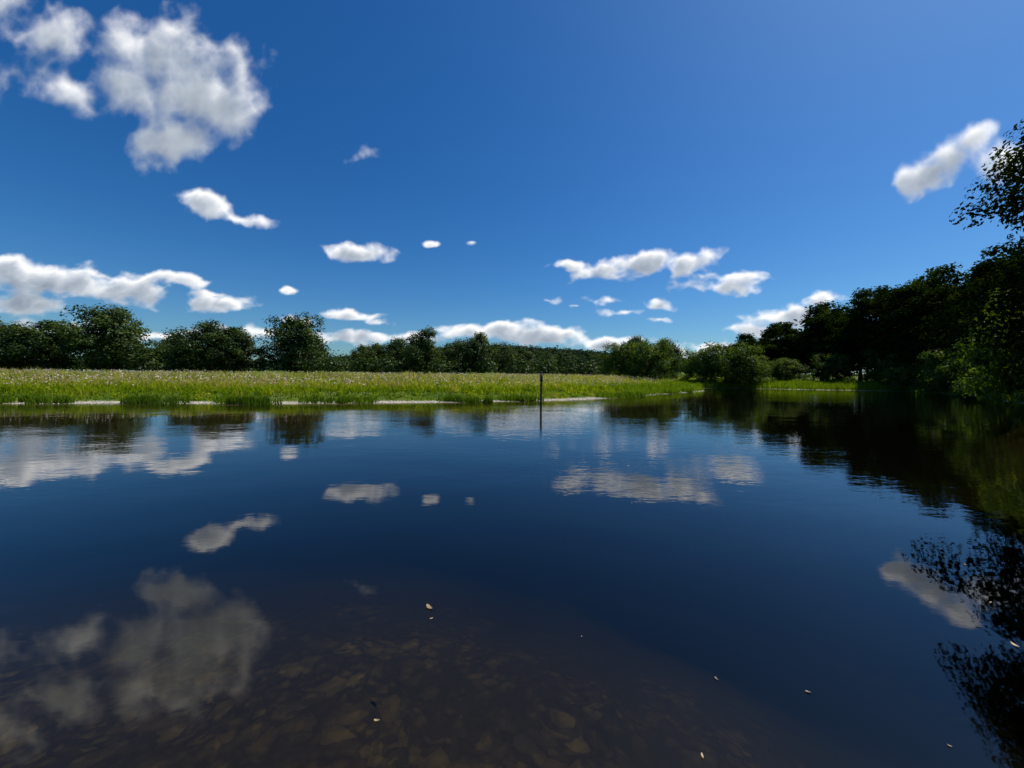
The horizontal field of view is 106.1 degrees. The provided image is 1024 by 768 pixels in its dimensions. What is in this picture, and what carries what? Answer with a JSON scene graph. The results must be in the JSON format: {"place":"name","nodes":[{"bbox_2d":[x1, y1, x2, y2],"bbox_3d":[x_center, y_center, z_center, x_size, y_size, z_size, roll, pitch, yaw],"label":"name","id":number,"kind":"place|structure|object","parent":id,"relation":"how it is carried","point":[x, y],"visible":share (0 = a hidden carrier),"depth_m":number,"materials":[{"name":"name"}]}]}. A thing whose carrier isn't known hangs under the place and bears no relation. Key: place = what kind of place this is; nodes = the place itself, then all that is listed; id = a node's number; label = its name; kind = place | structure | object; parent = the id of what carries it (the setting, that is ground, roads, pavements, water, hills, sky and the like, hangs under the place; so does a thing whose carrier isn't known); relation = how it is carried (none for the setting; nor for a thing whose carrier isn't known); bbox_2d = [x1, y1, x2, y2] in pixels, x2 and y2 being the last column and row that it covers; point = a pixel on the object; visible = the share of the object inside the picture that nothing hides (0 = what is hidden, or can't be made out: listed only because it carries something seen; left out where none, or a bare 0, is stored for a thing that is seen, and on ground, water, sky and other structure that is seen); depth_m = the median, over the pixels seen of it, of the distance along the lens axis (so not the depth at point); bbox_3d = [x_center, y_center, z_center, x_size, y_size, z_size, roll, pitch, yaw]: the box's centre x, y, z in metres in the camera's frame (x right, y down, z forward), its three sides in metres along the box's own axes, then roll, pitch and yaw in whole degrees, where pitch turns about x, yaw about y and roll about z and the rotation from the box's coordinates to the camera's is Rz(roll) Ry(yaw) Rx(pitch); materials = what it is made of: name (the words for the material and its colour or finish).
{"place":"outdoors","nodes":[
{"label":"outdoors","id":0,"kind":"place"},
{"bbox_2d":[0,370,1023,767],"bbox_3d":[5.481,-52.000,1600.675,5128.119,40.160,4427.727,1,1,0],"label":"ground","id":1,"kind":"structure","parent":0,"point":[612,596],"depth_m":7.25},
{"bbox_2d":[0,321,33,369],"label":"oak tree","id":2,"kind":"object","parent":1,"relation":"on","point":[3,339],"visible":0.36,"depth_m":94.84,"materials":[{"name":"green plant"}]},
{"bbox_2d":[0,319,100,369],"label":"oak tree","id":3,"kind":"object","parent":1,"relation":"on","point":[39,341],"visible":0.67,"depth_m":95.00,"materials":[{"name":"green plant"}]},
{"bbox_2d":[49,303,156,371],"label":"oak tree","id":4,"kind":"object","parent":1,"relation":"on","point":[114,323],"visible":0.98,"depth_m":95.40,"materials":[{"name":"green plant"}]},
{"bbox_2d":[80,331,149,371],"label":"oak tree","id":5,"kind":"object","parent":1,"relation":"on","point":[133,338],"visible":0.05,"depth_m":124.47,"materials":[{"name":"green plant"}]},
{"bbox_2d":[144,337,192,371],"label":"oak tree","id":6,"kind":"object","parent":1,"relation":"on","point":[159,344],"visible":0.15,"depth_m":123.75,"materials":[{"name":"green plant"}]},
{"bbox_2d":[154,344,219,371],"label":"oak tree","id":7,"kind":"object","parent":1,"relation":"on","point":[159,351],"visible":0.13,"depth_m":105.41,"materials":[{"name":"green plant"}]},
{"bbox_2d":[160,319,242,372],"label":"oak tree","id":8,"kind":"object","parent":1,"relation":"on","point":[189,347],"visible":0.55,"depth_m":94.68,"materials":[{"name":"green plant"}]},
{"bbox_2d":[196,326,274,372],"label":"oak tree","id":9,"kind":"object","parent":1,"relation":"on","point":[243,342],"visible":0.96,"depth_m":95.38,"materials":[{"name":"green plant"}]},
{"bbox_2d":[253,311,335,373],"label":"oak tree","id":10,"kind":"object","parent":1,"relation":"on","point":[297,331],"visible":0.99,"depth_m":97.31,"materials":[{"name":"green plant"}]},
{"bbox_2d":[273,334,332,369],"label":"oak tree","id":11,"kind":"object","parent":1,"relation":"on","point":[318,353],"visible":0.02,"depth_m":124.61,"materials":[{"name":"green plant"}]},
{"bbox_2d":[284,344,331,372],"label":"oak tree","id":12,"kind":"object","parent":1,"relation":"on","point":[325,354],"visible":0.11,"depth_m":111.94,"materials":[{"name":"green plant"}]},
{"bbox_2d":[0,349,678,376],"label":"hedgerow","id":13,"kind":"object","parent":1,"relation":"on","point":[377,366],"visible":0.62,"depth_m":106.69,"materials":[{"name":"green plant"}]},
{"bbox_2d":[0,368,678,387],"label":"wildflowers","id":14,"kind":"object","parent":1,"relation":"on","point":[306,378],"visible":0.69,"depth_m":37.02,"materials":[{"name":"white plant"}]},
{"bbox_2d":[3,390,701,403],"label":"shoreline gravel","id":15,"kind":"structure","parent":1,"relation":"on","point":[110,402],"depth_m":25.77,"materials":[{"name":"grey gravel"}]},
{"bbox_2d":[0,367,723,401],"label":"meadow grass","id":16,"kind":"structure","parent":1,"relation":"on","point":[145,388],"depth_m":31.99,"materials":[{"name":"green plant"}]},
{"bbox_2d":[349,343,383,373],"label":"oak tree","id":17,"kind":"object","parent":1,"relation":"on","point":[369,347],"visible":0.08,"depth_m":130.03,"materials":[{"name":"green plant"}]},
{"bbox_2d":[348,342,388,373],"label":"oak tree","id":18,"kind":"object","parent":1,"relation":"on","point":[374,349],"visible":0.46,"depth_m":118.60,"materials":[{"name":"green plant"}]},
{"bbox_2d":[377,336,413,373],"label":"oak tree","id":19,"kind":"object","parent":1,"relation":"on","point":[394,349],"visible":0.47,"depth_m":121.20,"materials":[{"name":"green plant"}]},
{"bbox_2d":[400,325,440,374],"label":"oak tree","id":20,"kind":"object","parent":1,"relation":"on","point":[423,346],"visible":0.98,"depth_m":108.27,"materials":[{"name":"green plant"}]},
{"bbox_2d":[33,319,810,372],"bbox_3d":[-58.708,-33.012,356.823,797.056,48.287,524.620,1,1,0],"label":"distant woodland","id":21,"kind":"object","parent":1,"relation":"on","point":[577,352],"visible":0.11,"depth_m":199.51,"materials":[{"name":"green plant"}]},
{"bbox_2d":[404,344,446,374],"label":"oak tree","id":22,"kind":"object","parent":1,"relation":"on","point":[434,359],"visible":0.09,"depth_m":139.40,"materials":[{"name":"green plant"}]},
{"bbox_2d":[436,338,479,369],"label":"oak tree","id":23,"kind":"object","parent":1,"relation":"on","point":[454,351],"visible":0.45,"depth_m":124.86,"materials":[{"name":"green plant"}]},
{"bbox_2d":[457,331,496,374],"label":"oak tree","id":24,"kind":"object","parent":1,"relation":"on","point":[480,343],"visible":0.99,"depth_m":112.61,"materials":[{"name":"green plant"}]},
{"bbox_2d":[483,342,523,372],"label":"oak tree","id":25,"kind":"object","parent":1,"relation":"on","point":[501,355],"visible":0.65,"depth_m":128.22,"materials":[{"name":"green plant"}]},
{"bbox_2d":[0,377,1023,404],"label":"bank grass","id":26,"kind":"structure","parent":1,"relation":"on","point":[691,385],"depth_m":35.06,"materials":[{"name":"green plant"}]},
{"bbox_2d":[509,349,540,373],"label":"oak tree","id":27,"kind":"object","parent":1,"relation":"on","point":[523,354],"visible":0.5,"depth_m":145.36,"materials":[{"name":"green plant"}]},
{"bbox_2d":[540,371,542,401],"bbox_3d":[2.144,0.651,28.315,0.200,3.206,0.195,1,1,0],"label":"wooden post","id":28,"kind":"object","parent":1,"relation":"on","point":[541,377],"visible":0.84,"depth_m":28.24,"materials":[{"name":"brown wood"}]},
{"bbox_2d":[530,350,560,374],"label":"oak tree","id":29,"kind":"object","parent":1,"relation":"on","point":[546,356],"visible":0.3,"depth_m":157.37,"materials":[{"name":"green plant"}]},
{"bbox_2d":[555,352,579,375],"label":"oak tree","id":30,"kind":"object","parent":1,"relation":"on","point":[566,356],"visible":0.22,"depth_m":168.23,"materials":[{"name":"green plant"}]},
{"bbox_2d":[580,353,604,373],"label":"oak tree","id":31,"kind":"object","parent":1,"relation":"on","point":[593,356],"visible":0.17,"depth_m":162.44,"materials":[{"name":"green plant"}]},
{"bbox_2d":[596,342,638,377],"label":"riverside bush","id":32,"kind":"object","parent":1,"relation":"on","point":[615,350],"visible":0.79,"depth_m":79.67,"materials":[{"name":"green plant"}]},
{"bbox_2d":[612,334,655,376],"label":"oak tree","id":33,"kind":"object","parent":1,"relation":"on","point":[636,339],"visible":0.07,"depth_m":110.23,"materials":[{"name":"green plant"}]},
{"bbox_2d":[624,337,675,380],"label":"riverside bush","id":34,"kind":"object","parent":1,"relation":"on","point":[643,357],"visible":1,"depth_m":75.42,"materials":[{"name":"green plant"}]},
{"bbox_2d":[636,338,687,375],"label":"oak tree","id":35,"kind":"object","parent":1,"relation":"on","point":[677,351],"visible":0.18,"depth_m":103.94,"materials":[{"name":"green plant"}]},
{"bbox_2d":[644,345,682,378],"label":"riverside bush","id":36,"kind":"object","parent":1,"relation":"on","point":[678,358],"visible":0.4,"depth_m":78.81,"materials":[{"name":"green plant"}]},
{"bbox_2d":[680,346,732,386],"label":"willow bush","id":37,"kind":"object","parent":1,"relation":"on","point":[704,355],"visible":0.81,"depth_m":70.07,"materials":[{"name":"green plant"}]},
{"bbox_2d":[704,342,767,387],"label":"willow bush","id":38,"kind":"object","parent":1,"relation":"on","point":[741,357],"visible":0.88,"depth_m":66.92,"materials":[{"name":"green plant"}]},
{"bbox_2d":[724,332,759,356],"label":"woodland tree","id":39,"kind":"object","parent":1,"relation":"on","point":[742,336],"visible":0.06,"depth_m":91.51,"materials":[{"name":"green plant"}]},
{"bbox_2d":[722,338,766,362],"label":"woodland tree","id":40,"kind":"object","parent":1,"relation":"on","point":[749,342],"visible":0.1,"depth_m":83.45,"materials":[{"name":"green plant"}]},
{"bbox_2d":[725,354,776,385],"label":"willow bush","id":41,"kind":"object","parent":1,"relation":"on","point":[767,371],"visible":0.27,"depth_m":69.18,"materials":[{"name":"green plant"}]},
{"bbox_2d":[759,321,791,340],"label":"woodland tree","id":42,"kind":"object","parent":1,"relation":"on","point":[763,335],"visible":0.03,"depth_m":92.58,"materials":[{"name":"green plant"}]},
{"bbox_2d":[753,333,807,372],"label":"woodland tree","id":43,"kind":"object","parent":1,"relation":"on","point":[772,349],"visible":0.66,"depth_m":80.89,"materials":[{"name":"green plant"}]},
{"bbox_2d":[761,322,812,373],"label":"woodland tree","id":44,"kind":"object","parent":1,"relation":"on","point":[773,331],"visible":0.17,"depth_m":85.35,"materials":[{"name":"green plant"}]},
{"bbox_2d":[763,357,812,381],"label":"riverside bush","id":45,"kind":"object","parent":1,"relation":"on","point":[780,372],"visible":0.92,"depth_m":72.92,"materials":[{"name":"green plant"}]},
{"bbox_2d":[786,303,854,372],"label":"woodland tree","id":46,"kind":"object","parent":1,"relation":"on","point":[815,310],"visible":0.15,"depth_m":81.36,"materials":[{"name":"green plant"}]},
{"bbox_2d":[784,314,863,380],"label":"woodland tree","id":47,"kind":"object","parent":1,"relation":"on","point":[820,345],"visible":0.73,"depth_m":76.18,"materials":[{"name":"green plant"}]},
{"bbox_2d":[805,352,859,381],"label":"riverside bush","id":48,"kind":"object","parent":1,"relation":"on","point":[834,369],"visible":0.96,"depth_m":70.67,"materials":[{"name":"green plant"}]},
{"bbox_2d":[808,300,856,380],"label":"woodland tree","id":49,"kind":"object","parent":1,"relation":"on","point":[843,308],"visible":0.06,"depth_m":86.10,"materials":[{"name":"green plant"}]},
{"bbox_2d":[826,289,897,381],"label":"woodland tree","id":50,"kind":"object","parent":1,"relation":"on","point":[863,327],"visible":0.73,"depth_m":71.45,"materials":[{"name":"green plant"}]},
{"bbox_2d":[846,285,908,380],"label":"woodland tree","id":51,"kind":"object","parent":1,"relation":"on","point":[879,290],"visible":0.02,"depth_m":74.96,"materials":[{"name":"green plant"}]},
{"bbox_2d":[857,347,912,381],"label":"riverside bush","id":52,"kind":"object","parent":1,"relation":"on","point":[877,364],"visible":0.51,"depth_m":67.81,"materials":[{"name":"green plant"}]},
{"bbox_2d":[863,281,943,367],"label":"woodland tree","id":53,"kind":"object","parent":1,"relation":"on","point":[891,339],"visible":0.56,"depth_m":65.90,"materials":[{"name":"green plant"}]},
{"bbox_2d":[887,272,949,314],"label":"woodland tree","id":54,"kind":"object","parent":1,"relation":"on","point":[921,277],"visible":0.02,"depth_m":75.10,"materials":[{"name":"green plant"}]},
{"bbox_2d":[903,353,944,389],"bbox_3d":[63.218,-1.419,57.258,7.852,6.471,7.997,0,1,-25],"label":"riverside bush","id":55,"kind":"object","parent":1,"relation":"on","point":[919,370],"visible":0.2,"depth_m":57.69,"materials":[{"name":"green plant"}]},
{"bbox_2d":[890,262,969,314],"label":"woodland tree","id":56,"kind":"object","parent":1,"relation":"on","point":[950,273],"visible":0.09,"depth_m":68.09,"materials":[{"name":"green plant"}]},
{"bbox_2d":[894,284,980,363],"bbox_3d":[68.754,-7.267,61.664,11.187,16.776,12.247,2,2,39],"label":"woodland tree","id":57,"kind":"object","parent":1,"relation":"on","point":[916,345],"visible":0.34,"depth_m":61.46,"materials":[{"name":"green plant"}]},
{"bbox_2d":[915,348,967,392],"bbox_3d":[60.717,-1.349,52.099,8.076,7.064,7.576,1,1,9],"label":"riverside bush","id":58,"kind":"object","parent":1,"relation":"on","point":[933,359],"visible":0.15,"depth_m":53.57,"materials":[{"name":"green plant"}]},
{"bbox_2d":[927,350,977,393],"bbox_3d":[58.349,-1.351,48.623,7.130,7.064,7.601,0,1,-6],"label":"riverside bush","id":59,"kind":"object","parent":1,"relation":"on","point":[937,381],"visible":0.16,"depth_m":50.14,"materials":[{"name":"green plant"}]},
{"bbox_2d":[924,274,1001,368],"bbox_3d":[68.092,-7.067,55.515,12.526,16.693,11.846,1,2,36],"label":"woodland tree","id":60,"kind":"object","parent":1,"relation":"on","point":[964,286],"visible":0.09,"depth_m":55.96,"materials":[{"name":"green plant"}]},
{"bbox_2d":[909,120,1023,373],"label":"alder tree","id":61,"kind":"object","parent":1,"relation":"on","point":[1012,201],"visible":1,"depth_m":11.15,"materials":[{"name":"green plant"}]},
{"bbox_2d":[930,255,1008,317],"bbox_3d":[76.623,-9.997,62.412,11.770,21.560,13.290,1,1,6],"label":"woodland tree","id":62,"kind":"object","parent":1,"relation":"on","point":[980,268],"visible":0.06,"depth_m":61.52,"materials":[{"name":"green plant"}]},
{"bbox_2d":[938,344,1023,395],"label":"riverside bush","id":63,"kind":"object","parent":1,"relation":"on","point":[954,375],"visible":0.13,"depth_m":47.18,"materials":[{"name":"green plant"}]},
{"bbox_2d":[943,268,1019,357],"bbox_3d":[64.712,-6.735,49.515,12.247,16.251,11.187,2,2,43],"label":"woodland tree","id":64,"kind":"object","parent":1,"relation":"on","point":[960,320],"visible":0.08,"depth_m":51.34,"materials":[{"name":"green plant"}]},
{"bbox_2d":[947,287,1023,403],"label":"riverside bush","id":65,"kind":"object","parent":1,"relation":"on","point":[975,359],"visible":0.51,"depth_m":31.82,"materials":[{"name":"green plant"}]},
{"bbox_2d":[951,342,1023,394],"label":"riverside bush","id":66,"kind":"object","parent":1,"relation":"on","point":[959,388],"visible":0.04,"depth_m":43.30,"materials":[{"name":"green plant"}]},
{"bbox_2d":[957,288,1023,394],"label":"riverside bush","id":67,"kind":"object","parent":1,"relation":"on","point":[977,371],"visible":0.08,"depth_m":35.64,"materials":[{"name":"green plant"}]},
{"bbox_2d":[961,236,1023,282],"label":"woodland tree","id":68,"kind":"object","parent":1,"relation":"on","point":[1010,250],"visible":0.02,"depth_m":64.57,"materials":[{"name":"green plant"}]},
{"bbox_2d":[962,253,1023,333],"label":"woodland tree","id":69,"kind":"object","parent":1,"relation":"on","point":[971,324],"visible":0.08,"depth_m":45.79,"materials":[{"name":"green plant"}]},
{"bbox_2d":[968,326,1023,393],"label":"riverside bush","id":70,"kind":"object","parent":1,"relation":"on","point":[1010,382],"visible":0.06,"depth_m":38.69,"materials":[{"name":"green plant"}]},
{"bbox_2d":[985,251,1021,281],"bbox_3d":[74.931,-9.258,55.588,11.169,20.586,11.556,1,1,24],"label":"woodland tree","id":71,"kind":"object","parent":1,"relation":"on","point":[997,270],"visible":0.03,"depth_m":57.48,"materials":[{"name":"green plant"}]},
{"bbox_2d":[1001,314,1023,405],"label":"riverside bush","id":72,"kind":"object","parent":1,"relation":"on","point":[1015,395],"visible":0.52,"depth_m":27.70,"materials":[{"name":"green plant"}]},
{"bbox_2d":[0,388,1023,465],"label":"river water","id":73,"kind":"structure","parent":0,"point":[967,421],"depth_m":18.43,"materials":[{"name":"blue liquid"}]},
{"bbox_2d":[374,465,1019,757],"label":"floating leaves","id":74,"kind":"object","parent":73,"relation":"on","point":[428,606],"visible":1,"depth_m":2.89,"materials":[{"name":"beige plant"}]},
{"bbox_2d":[0,0,1023,357],"bbox_3d":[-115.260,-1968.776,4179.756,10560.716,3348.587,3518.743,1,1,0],"label":"cloud","id":75,"kind":"structure","parent":0,"point":[192,84],"depth_m":4030.44,"materials":[{"name":"white"}]},
{"bbox_2d":[0,0,1023,373],"label":"sky","id":76,"kind":"structure","parent":0,"point":[773,139],"materials":[{"name":"blue"}]}
]}

